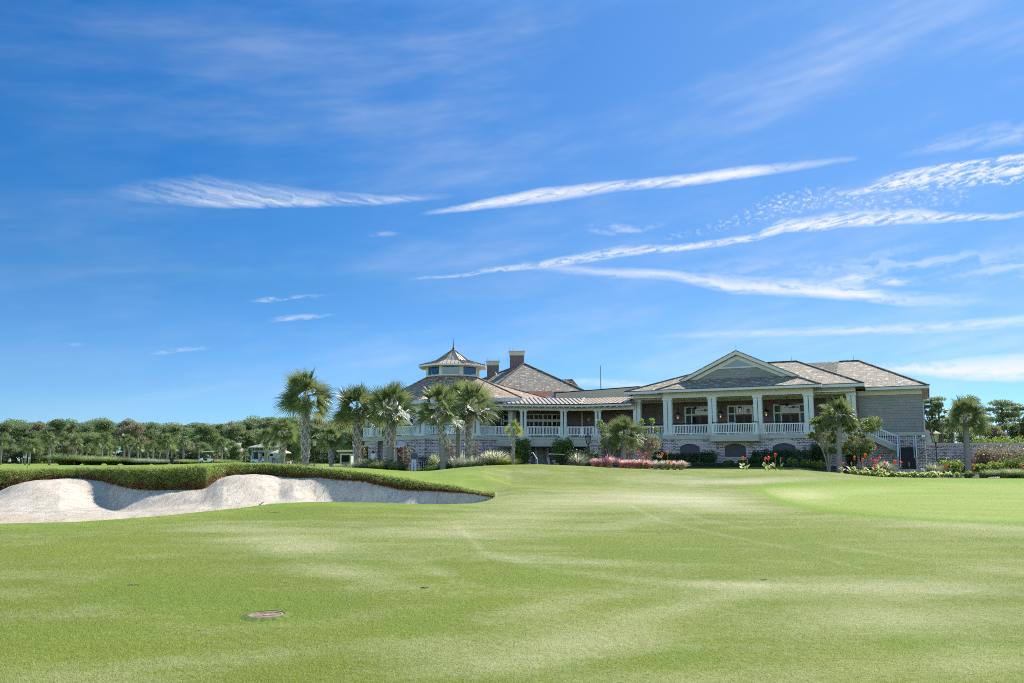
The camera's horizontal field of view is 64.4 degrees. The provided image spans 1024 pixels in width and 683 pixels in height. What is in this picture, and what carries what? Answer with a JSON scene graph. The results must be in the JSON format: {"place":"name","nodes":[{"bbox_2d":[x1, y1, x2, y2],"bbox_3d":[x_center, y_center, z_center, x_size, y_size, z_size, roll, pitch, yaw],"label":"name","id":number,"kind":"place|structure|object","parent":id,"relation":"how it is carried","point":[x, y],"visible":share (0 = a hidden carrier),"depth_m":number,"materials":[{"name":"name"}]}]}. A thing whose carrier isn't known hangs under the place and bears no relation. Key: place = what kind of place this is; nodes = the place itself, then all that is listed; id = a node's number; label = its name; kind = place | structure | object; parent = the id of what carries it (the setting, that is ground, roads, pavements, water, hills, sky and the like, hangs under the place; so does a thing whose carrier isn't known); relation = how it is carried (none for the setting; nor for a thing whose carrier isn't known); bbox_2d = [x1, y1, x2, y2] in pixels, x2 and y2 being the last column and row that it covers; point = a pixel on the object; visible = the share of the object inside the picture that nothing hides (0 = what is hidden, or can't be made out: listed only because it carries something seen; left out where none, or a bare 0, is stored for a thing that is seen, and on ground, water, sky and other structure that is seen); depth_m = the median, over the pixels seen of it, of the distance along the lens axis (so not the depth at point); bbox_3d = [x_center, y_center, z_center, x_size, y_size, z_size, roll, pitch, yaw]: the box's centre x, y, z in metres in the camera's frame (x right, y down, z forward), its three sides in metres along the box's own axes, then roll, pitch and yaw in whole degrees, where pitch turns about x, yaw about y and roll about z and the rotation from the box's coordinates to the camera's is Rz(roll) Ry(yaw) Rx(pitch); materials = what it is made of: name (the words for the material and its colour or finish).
{"place":"outdoors","nodes":[
{"label":"outdoors","id":0,"kind":"place"},
{"bbox_2d":[38,453,90,464],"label":"ornamental grass","id":1,"kind":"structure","parent":0,"point":[61,459],"depth_m":152.84,"materials":[{"name":"green plant"}]},
{"bbox_2d":[71,455,102,464],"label":"ornamental grass","id":2,"kind":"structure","parent":0,"point":[86,460],"depth_m":153.14,"materials":[{"name":"green plant"}]},
{"bbox_2d":[91,455,133,464],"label":"ornamental grass","id":3,"kind":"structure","parent":0,"point":[115,460],"depth_m":151.16,"materials":[{"name":"green plant"}]},
{"bbox_2d":[143,458,183,464],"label":"ornamental grass","id":4,"kind":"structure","parent":0,"point":[155,461],"depth_m":150.92,"materials":[{"name":"plant"}]},
{"bbox_2d":[476,449,510,465],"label":"ornamental grass","id":5,"kind":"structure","parent":0,"point":[490,457],"depth_m":58.85,"materials":[{"name":"white plant"}]},
{"bbox_2d":[0,459,1023,682],"bbox_3d":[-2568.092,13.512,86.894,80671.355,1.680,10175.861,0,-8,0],"label":"ground","id":6,"kind":"structure","parent":0,"point":[535,489],"depth_m":10.98,"materials":[{"name":"green plant"}]},
{"bbox_2d":[0,422,14,448],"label":"pine tree","id":7,"kind":"object","parent":6,"relation":"on","point":[5,427],"visible":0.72,"depth_m":232.90,"materials":[{"name":"green plant"}]},
{"bbox_2d":[2,438,16,452],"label":"pine tree","id":8,"kind":"object","parent":6,"relation":"on","point":[12,445],"visible":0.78,"depth_m":208.67,"materials":[{"name":"green plant"}]},
{"bbox_2d":[8,424,43,461],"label":"pine tree","id":9,"kind":"object","parent":6,"relation":"on","point":[21,432],"visible":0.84,"depth_m":225.76,"materials":[{"name":"green plant"}]},
{"bbox_2d":[22,439,39,464],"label":"palm tree","id":10,"kind":"object","parent":6,"relation":"on","point":[30,448],"visible":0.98,"depth_m":160.40,"materials":[{"name":"green plant"}]},
{"bbox_2d":[18,421,48,447],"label":"oak tree","id":11,"kind":"object","parent":6,"relation":"on","point":[38,426],"visible":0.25,"depth_m":232.62,"materials":[{"name":"green plant"}]},
{"bbox_2d":[22,437,44,462],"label":"oak tree","id":12,"kind":"object","parent":6,"relation":"on","point":[40,450],"visible":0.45,"depth_m":201.94,"materials":[{"name":"green plant"}]},
{"bbox_2d":[39,431,60,464],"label":"palm tree","id":13,"kind":"object","parent":6,"relation":"on","point":[53,436],"visible":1,"depth_m":157.40,"materials":[{"name":"green plant"}]},
{"bbox_2d":[38,418,74,452],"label":"pine tree","id":14,"kind":"object","parent":6,"relation":"on","point":[58,424],"visible":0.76,"depth_m":225.88,"materials":[{"name":"green plant"}]},
{"bbox_2d":[53,418,78,452],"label":"oak tree","id":15,"kind":"object","parent":6,"relation":"on","point":[73,423],"visible":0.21,"depth_m":234.11,"materials":[{"name":"green plant"}]},
{"bbox_2d":[58,442,77,456],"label":"oak tree","id":16,"kind":"object","parent":6,"relation":"on","point":[69,449],"visible":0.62,"depth_m":202.43,"materials":[{"name":"green plant"}]},
{"bbox_2d":[67,434,83,464],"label":"palm tree","id":17,"kind":"object","parent":6,"relation":"on","point":[76,437],"visible":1,"depth_m":154.57,"materials":[{"name":"green plant"}]},
{"bbox_2d":[65,431,101,456],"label":"oak tree","id":18,"kind":"object","parent":6,"relation":"on","point":[89,436],"visible":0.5,"depth_m":208.31,"materials":[{"name":"green plant"}]},
{"bbox_2d":[77,423,98,442],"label":"pine tree","id":19,"kind":"object","parent":6,"relation":"on","point":[84,427],"visible":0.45,"depth_m":225.95,"materials":[{"name":"green plant"}]},
{"bbox_2d":[92,432,110,464],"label":"palm tree","id":20,"kind":"object","parent":6,"relation":"on","point":[102,436],"visible":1,"depth_m":166.40,"materials":[{"name":"green plant"}]},
{"bbox_2d":[85,416,119,452],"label":"oak tree","id":21,"kind":"object","parent":6,"relation":"on","point":[105,426],"visible":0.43,"depth_m":232.48,"materials":[{"name":"green plant"}]},
{"bbox_2d":[113,418,149,450],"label":"oak tree","id":22,"kind":"object","parent":6,"relation":"on","point":[132,428],"visible":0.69,"depth_m":225.33,"materials":[{"name":"green plant"}]},
{"bbox_2d":[135,422,159,441],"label":"pine tree","id":23,"kind":"object","parent":6,"relation":"on","point":[149,432],"visible":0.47,"depth_m":232.94,"materials":[{"name":"green plant"}]},
{"bbox_2d":[159,432,177,464],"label":"palm tree","id":24,"kind":"object","parent":6,"relation":"on","point":[166,440],"visible":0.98,"depth_m":163.47,"materials":[{"name":"green plant"}]},
{"bbox_2d":[154,421,183,456],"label":"oak tree","id":25,"kind":"object","parent":6,"relation":"on","point":[171,427],"visible":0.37,"depth_m":226.28,"materials":[{"name":"green plant"}]},
{"bbox_2d":[1,448,339,463],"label":"undergrowth","id":26,"kind":"object","parent":6,"relation":"on","point":[11,455],"visible":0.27,"depth_m":201.85,"materials":[{"name":"green plant"}]},
{"bbox_2d":[175,435,190,459],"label":"palm tree","id":27,"kind":"object","parent":6,"relation":"on","point":[183,440],"visible":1,"depth_m":157.53,"materials":[{"name":"green plant"}]},
{"bbox_2d":[175,441,195,458],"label":"oak tree","id":28,"kind":"object","parent":6,"relation":"on","point":[187,450],"visible":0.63,"depth_m":202.59,"materials":[{"name":"green plant"}]},
{"bbox_2d":[191,422,222,450],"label":"oak tree","id":29,"kind":"object","parent":6,"relation":"on","point":[206,430],"visible":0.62,"depth_m":226.37,"materials":[{"name":"green plant"}]},
{"bbox_2d":[213,437,230,459],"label":"palm tree","id":30,"kind":"object","parent":6,"relation":"on","point":[221,440],"visible":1,"depth_m":163.37,"materials":[{"name":"green plant"}]},
{"bbox_2d":[221,423,255,445],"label":"pine tree","id":31,"kind":"object","parent":6,"relation":"on","point":[236,432],"visible":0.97,"depth_m":225.17,"materials":[{"name":"green plant"}]},
{"bbox_2d":[0,474,492,523],"bbox_3d":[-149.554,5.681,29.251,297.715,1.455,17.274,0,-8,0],"label":"bunker sand","id":32,"kind":"structure","parent":6,"relation":"on","point":[62,500],"depth_m":33.60,"materials":[{"name":"white sand"}]},
{"bbox_2d":[0,462,495,498],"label":"lip grass","id":33,"kind":"structure","parent":6,"relation":"on","point":[156,482],"depth_m":36.05,"materials":[{"name":"green plant"}]},
{"bbox_2d":[240,419,260,460],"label":"pine tree","id":34,"kind":"object","parent":6,"relation":"on","point":[250,424],"visible":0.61,"depth_m":232.81,"materials":[{"name":"green plant"}]},
{"bbox_2d":[245,415,270,455],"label":"oak tree","id":35,"kind":"object","parent":6,"relation":"on","point":[257,420],"visible":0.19,"depth_m":238.72,"materials":[{"name":"green plant"}]},
{"bbox_2d":[239,610,292,621],"bbox_3d":[-2.705,3.009,8.917,0.617,0.036,0.618,0,-8,0],"label":"drain grate","id":36,"kind":"object","parent":6,"relation":"on","point":[264,616],"visible":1,"depth_m":8.85,"materials":[{"name":"metal"}]},
{"bbox_2d":[254,426,277,462],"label":"palm tree","id":37,"kind":"object","parent":6,"relation":"on","point":[265,442],"visible":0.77,"depth_m":98.86,"materials":[{"name":"green plant"}]},
{"bbox_2d":[255,416,279,439],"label":"pine tree","id":38,"kind":"object","parent":6,"relation":"on","point":[269,420],"visible":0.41,"depth_m":225.17,"materials":[{"name":"green plant"}]},
{"bbox_2d":[248,443,292,463],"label":"house","id":39,"kind":"structure","parent":6,"relation":"on","point":[271,449],"depth_m":202.98,"materials":[{"name":"white paint"}]},
{"bbox_2d":[267,417,299,463],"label":"palm tree","id":40,"kind":"object","parent":6,"relation":"on","point":[281,438],"visible":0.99,"depth_m":91.09,"materials":[{"name":"green plant"}]},
{"bbox_2d":[286,430,301,462],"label":"oak tree","id":41,"kind":"object","parent":6,"relation":"on","point":[296,451],"visible":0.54,"depth_m":193.04,"materials":[{"name":"green plant"}]},
{"bbox_2d":[272,367,336,464],"bbox_3d":[-15.533,5.846,60.600,5.097,8.213,4.992,0,-8,0],"label":"palm tree","id":42,"kind":"object","parent":6,"relation":"on","point":[294,402],"visible":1,"depth_m":60.48,"materials":[{"name":"green plant"}]},
{"bbox_2d":[309,432,330,461],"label":"oak tree","id":43,"kind":"object","parent":6,"relation":"on","point":[317,453],"visible":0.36,"depth_m":207.19,"materials":[{"name":"green plant"}]},
{"bbox_2d":[310,415,336,443],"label":"oak tree","id":44,"kind":"object","parent":6,"relation":"on","point":[321,424],"visible":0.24,"depth_m":231.94,"materials":[{"name":"green plant"}]},
{"bbox_2d":[316,425,345,466],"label":"palm tree","id":45,"kind":"object","parent":6,"relation":"on","point":[332,443],"visible":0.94,"depth_m":83.09,"materials":[{"name":"green plant"}]},
{"bbox_2d":[337,450,353,465],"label":"shed","id":46,"kind":"structure","parent":6,"relation":"on","point":[347,458],"depth_m":108.80,"materials":[{"name":"beige metal"}]},
{"bbox_2d":[338,428,362,456],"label":"oak tree","id":47,"kind":"object","parent":6,"relation":"on","point":[347,444],"visible":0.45,"depth_m":123.33,"materials":[{"name":"green plant"}]},
{"bbox_2d":[328,381,384,463],"bbox_3d":[-11.923,6.612,61.563,4.104,7.263,4.240,-5,-10,32],"label":"palm tree","id":48,"kind":"object","parent":6,"relation":"on","point":[357,413],"visible":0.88,"depth_m":61.42,"materials":[{"name":"green plant"}]},
{"bbox_2d":[363,380,417,461],"bbox_3d":[-9.170,6.362,60.636,4.330,7.416,4.372,6,-10,-37],"label":"palm tree","id":49,"kind":"object","parent":6,"relation":"on","point":[390,418],"visible":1,"depth_m":60.37,"materials":[{"name":"green plant"}]},
{"bbox_2d":[398,445,412,468],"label":"crepe myrtle","id":50,"kind":"object","parent":6,"relation":"on","point":[405,456],"visible":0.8,"depth_m":66.26,"materials":[{"name":"green plant"}]},
{"bbox_2d":[409,380,467,469],"bbox_3d":[-5.185,6.028,58.142,4.333,6.616,4.482,0,-8,0],"label":"palm tree","id":51,"kind":"object","parent":6,"relation":"on","point":[436,393],"visible":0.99,"depth_m":57.97,"materials":[{"name":"green plant"}]},
{"bbox_2d":[445,439,455,460],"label":"crepe myrtle","id":52,"kind":"object","parent":6,"relation":"on","point":[448,449],"visible":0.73,"depth_m":69.31,"materials":[{"name":"green plant"}]},
{"bbox_2d":[433,380,477,458],"bbox_3d":[-4.250,6.717,63.791,4.013,7.520,4.368,0,-8,0],"label":"palm tree","id":53,"kind":"object","parent":6,"relation":"on","point":[454,386],"visible":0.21,"depth_m":63.50,"materials":[{"name":"green plant"}]},
{"bbox_2d":[446,379,502,459],"bbox_3d":[-3.086,6.410,61.632,4.897,7.392,4.392,0,-8,0],"label":"palm tree","id":54,"kind":"object","parent":6,"relation":"on","point":[469,390],"visible":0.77,"depth_m":61.58,"materials":[{"name":"green plant"}]},
{"bbox_2d":[504,420,524,464],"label":"palm tree","id":55,"kind":"object","parent":6,"relation":"on","point":[518,431],"visible":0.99,"depth_m":57.54,"materials":[{"name":"green plant"}]},
{"bbox_2d":[511,438,531,464],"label":"round shrub","id":56,"kind":"object","parent":6,"relation":"on","point":[522,449],"visible":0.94,"depth_m":74.89,"materials":[{"name":"green plant"}]},
{"bbox_2d":[551,437,573,464],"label":"round shrub","id":57,"kind":"object","parent":6,"relation":"on","point":[562,447],"visible":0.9,"depth_m":74.88,"materials":[{"name":"green plant"}]},
{"bbox_2d":[565,447,595,465],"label":"shrub","id":58,"kind":"object","parent":6,"relation":"on","point":[582,453],"visible":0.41,"depth_m":69.05,"materials":[{"name":"green plant"}]},
{"bbox_2d":[595,419,622,467],"bbox_3d":[7.539,7.900,62.430,2.552,3.888,1.838,3,-9,-22],"label":"crepe myrtle","id":59,"kind":"object","parent":6,"relation":"on","point":[603,426],"visible":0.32,"depth_m":62.34,"materials":[{"name":"green plant"}]},
{"bbox_2d":[602,415,646,467],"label":"palm tree","id":60,"kind":"object","parent":6,"relation":"on","point":[616,427],"visible":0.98,"depth_m":59.37,"materials":[{"name":"green plant"}]},
{"bbox_2d":[635,433,661,468],"bbox_3d":[10.222,8.274,61.429,2.353,2.822,1.998,0,-8,0],"label":"crepe myrtle","id":61,"kind":"object","parent":6,"relation":"on","point":[648,449],"visible":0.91,"depth_m":61.36,"materials":[{"name":"green plant"}]},
{"bbox_2d":[638,418,658,468],"bbox_3d":[10.553,7.849,62.550,1.606,3.968,1.336,0,-8,0],"label":"crepe myrtle","id":62,"kind":"object","parent":6,"relation":"on","point":[641,420],"visible":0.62,"depth_m":62.49,"materials":[{"name":"green plant"}]},
{"bbox_2d":[362,339,937,468],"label":"clubhouse","id":63,"kind":"structure","parent":6,"relation":"on","point":[544,409],"depth_m":74.80,"materials":[{"name":"grey paint"}]},
{"bbox_2d":[527,414,559,436],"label":"window","id":64,"kind":"structure","parent":63,"relation":"in","point":[532,419],"depth_m":81.44,"materials":[{"name":"white glass"}]},
{"bbox_2d":[684,406,707,434],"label":"window","id":65,"kind":"structure","parent":63,"relation":"in","point":[700,415],"depth_m":77.05,"materials":[{"name":"white glass"}]},
{"bbox_2d":[727,405,753,433],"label":"window","id":66,"kind":"structure","parent":63,"relation":"in","point":[746,414],"depth_m":75.23,"materials":[{"name":"white glass"}]},
{"bbox_2d":[773,403,804,433],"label":"window","id":67,"kind":"structure","parent":63,"relation":"in","point":[780,412],"depth_m":73.27,"materials":[{"name":"white glass"}]},
{"bbox_2d":[660,452,702,462],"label":"hedge","id":68,"kind":"object","parent":6,"relation":"on","point":[694,456],"visible":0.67,"depth_m":71.50,"materials":[{"name":"green plant"}]},
{"bbox_2d":[698,450,717,463],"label":"shrub","id":69,"kind":"object","parent":6,"relation":"on","point":[709,457],"visible":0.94,"depth_m":69.73,"materials":[{"name":"green plant"}]},
{"bbox_2d":[685,462,819,468],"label":"ground cover","id":70,"kind":"object","parent":6,"relation":"on","point":[750,465],"visible":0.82,"depth_m":66.25,"materials":[{"name":"green plant"}]},
{"bbox_2d":[745,457,764,465],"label":"shrub","id":71,"kind":"object","parent":6,"relation":"on","point":[756,460],"visible":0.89,"depth_m":67.46,"materials":[{"name":"green plant"}]},
{"bbox_2d":[761,449,812,463],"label":"hedge","id":72,"kind":"object","parent":6,"relation":"on","point":[804,454],"visible":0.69,"depth_m":67.64,"materials":[{"name":"green plant"}]},
{"bbox_2d":[809,441,827,462],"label":"shrub","id":73,"kind":"object","parent":6,"relation":"on","point":[817,453],"visible":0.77,"depth_m":67.26,"materials":[{"name":"green plant"}]},
{"bbox_2d":[805,415,846,471],"bbox_3d":[23.639,7.671,60.984,2.650,4.349,2.536,-8,-11,44],"label":"crepe myrtle","id":74,"kind":"object","parent":6,"relation":"on","point":[819,425],"visible":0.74,"depth_m":60.92,"materials":[{"name":"green plant"}]},
{"bbox_2d":[819,394,864,472],"bbox_3d":[24.245,6.839,60.287,3.283,5.914,3.078,4,-9,-29],"label":"palm tree","id":75,"kind":"object","parent":6,"relation":"on","point":[847,415],"visible":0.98,"depth_m":59.93,"materials":[{"name":"green plant"}]},
{"bbox_2d":[845,446,857,466],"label":"shrub","id":76,"kind":"object","parent":6,"relation":"on","point":[850,458],"visible":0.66,"depth_m":66.92,"materials":[{"name":"green plant"}]},
{"bbox_2d":[842,415,883,475],"bbox_3d":[26.235,7.798,60.976,3.453,4.619,2.656,0,-8,0],"label":"crepe myrtle","id":77,"kind":"object","parent":6,"relation":"on","point":[862,447],"visible":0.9,"depth_m":60.72,"materials":[{"name":"green plant"}]},
{"bbox_2d":[864,424,926,472],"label":"staircase","id":78,"kind":"structure","parent":6,"relation":"on","point":[906,455],"depth_m":64.97,"materials":[{"name":"wood"}]},
{"bbox_2d":[923,396,945,436],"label":"pine tree","id":79,"kind":"object","parent":6,"relation":"on","point":[931,412],"visible":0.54,"depth_m":95.45,"materials":[{"name":"green plant"}]},
{"bbox_2d":[931,400,948,442],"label":"pine tree","id":80,"kind":"object","parent":6,"relation":"on","point":[938,405],"visible":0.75,"depth_m":77.46,"materials":[{"name":"green plant"}]},
{"bbox_2d":[939,459,963,472],"bbox_3d":[35.275,10.139,65.215,1.895,1.402,1.867,0,-8,0],"label":"shrub","id":81,"kind":"object","parent":6,"relation":"on","point":[954,465],"visible":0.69,"depth_m":64.94,"materials":[{"name":"green plant"}]},
{"bbox_2d":[943,417,962,442],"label":"pine tree","id":82,"kind":"object","parent":6,"relation":"on","point":[951,438],"visible":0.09,"depth_m":105.01,"materials":[{"name":"green plant"}]},
{"bbox_2d":[934,394,992,471],"bbox_3d":[34.556,7.213,61.609,4.012,6.501,3.507,0,-8,0],"label":"palm tree","id":83,"kind":"object","parent":6,"relation":"on","point":[963,407],"visible":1,"depth_m":61.39,"materials":[{"name":"green plant"}]},
{"bbox_2d":[947,394,980,442],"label":"pine tree","id":84,"kind":"object","parent":6,"relation":"on","point":[959,438],"visible":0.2,"depth_m":83.52,"materials":[{"name":"green plant"}]},
{"bbox_2d":[926,443,1023,466],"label":"garden wall","id":85,"kind":"structure","parent":6,"relation":"on","point":[952,451],"depth_m":73.56,"materials":[{"name":"brick"}]},
{"bbox_2d":[972,448,989,464],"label":"shrub","id":86,"kind":"object","parent":6,"relation":"on","point":[977,457],"visible":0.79,"depth_m":71.15,"materials":[{"name":"brown plant"}]},
{"bbox_2d":[977,445,1004,465],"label":"shrub","id":87,"kind":"object","parent":6,"relation":"on","point":[992,456],"visible":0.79,"depth_m":70.63,"materials":[{"name":"brown plant"}]},
{"bbox_2d":[978,424,1007,442],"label":"oak tree","id":88,"kind":"object","parent":6,"relation":"on","point":[997,432],"visible":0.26,"depth_m":100.77,"materials":[{"name":"green plant"}]},
{"bbox_2d":[970,435,1023,442],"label":"hedge","id":89,"kind":"object","parent":6,"relation":"on","point":[997,440],"visible":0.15,"depth_m":78.30,"materials":[{"name":"green plant"}]},
{"bbox_2d":[985,461,1008,475],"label":"shrub","id":90,"kind":"object","parent":6,"relation":"on","point":[998,465],"visible":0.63,"depth_m":65.06,"materials":[{"name":"green plant"}]},
{"bbox_2d":[981,399,1023,433],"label":"pine tree","id":91,"kind":"object","parent":6,"relation":"on","point":[1001,415],"visible":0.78,"depth_m":111.08,"materials":[{"name":"green plant"}]},
{"bbox_2d":[990,442,1015,464],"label":"shrub","id":92,"kind":"object","parent":6,"relation":"on","point":[1005,453],"visible":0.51,"depth_m":71.18,"materials":[{"name":"brown plant"}]},
{"bbox_2d":[998,421,1023,442],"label":"oak tree","id":93,"kind":"object","parent":6,"relation":"on","point":[1011,427],"visible":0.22,"depth_m":104.95,"materials":[{"name":"green plant"}]},
{"bbox_2d":[998,456,1023,470],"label":"shrub","id":94,"kind":"object","parent":6,"relation":"on","point":[1015,462],"visible":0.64,"depth_m":65.03,"materials":[{"name":"green plant"}]},
{"bbox_2d":[1003,441,1023,458],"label":"shrub","id":95,"kind":"object","parent":6,"relation":"on","point":[1016,455],"visible":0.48,"depth_m":71.25,"materials":[{"name":"brown plant"}]},
{"bbox_2d":[1004,405,1023,433],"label":"pine tree","id":96,"kind":"object","parent":6,"relation":"on","point":[1013,408],"visible":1,"depth_m":103.71,"materials":[{"name":"green plant"}]},
{"bbox_2d":[0,0,1023,453],"label":"sky","id":97,"kind":"structure","parent":0,"point":[125,293],"materials":[{"name":"blue"}]},
{"bbox_2d":[570,452,593,465],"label":"ornamental grass","id":98,"kind":"object","parent":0,"point":[578,461],"depth_m":63.06,"materials":[{"name":"green plant"}]},
{"bbox_2d":[203,154,1023,385],"bbox_3d":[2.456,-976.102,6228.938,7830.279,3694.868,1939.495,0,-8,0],"label":"cloud","id":99,"kind":"structure","parent":0,"point":[1007,368],"depth_m":6450.46,"materials":[{"name":"white"}]},
{"bbox_2d":[872,461,899,476],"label":"ornamental grass","id":100,"kind":"object","parent":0,"point":[886,467],"depth_m":59.46,"materials":[{"name":"plant"}]},
{"bbox_2d":[925,461,949,477],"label":"ornamental grass","id":101,"kind":"object","parent":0,"point":[934,468],"depth_m":61.98,"materials":[{"name":"plant"}]},
{"bbox_2d":[976,468,1007,477],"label":"ornamental grass","id":102,"kind":"object","parent":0,"point":[985,474],"depth_m":56.50,"materials":[{"name":"green plant"}]},
{"bbox_2d":[997,467,1023,477],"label":"ornamental grass","id":103,"kind":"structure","parent":0,"point":[1014,473],"depth_m":55.87,"materials":[{"name":"green plant"}]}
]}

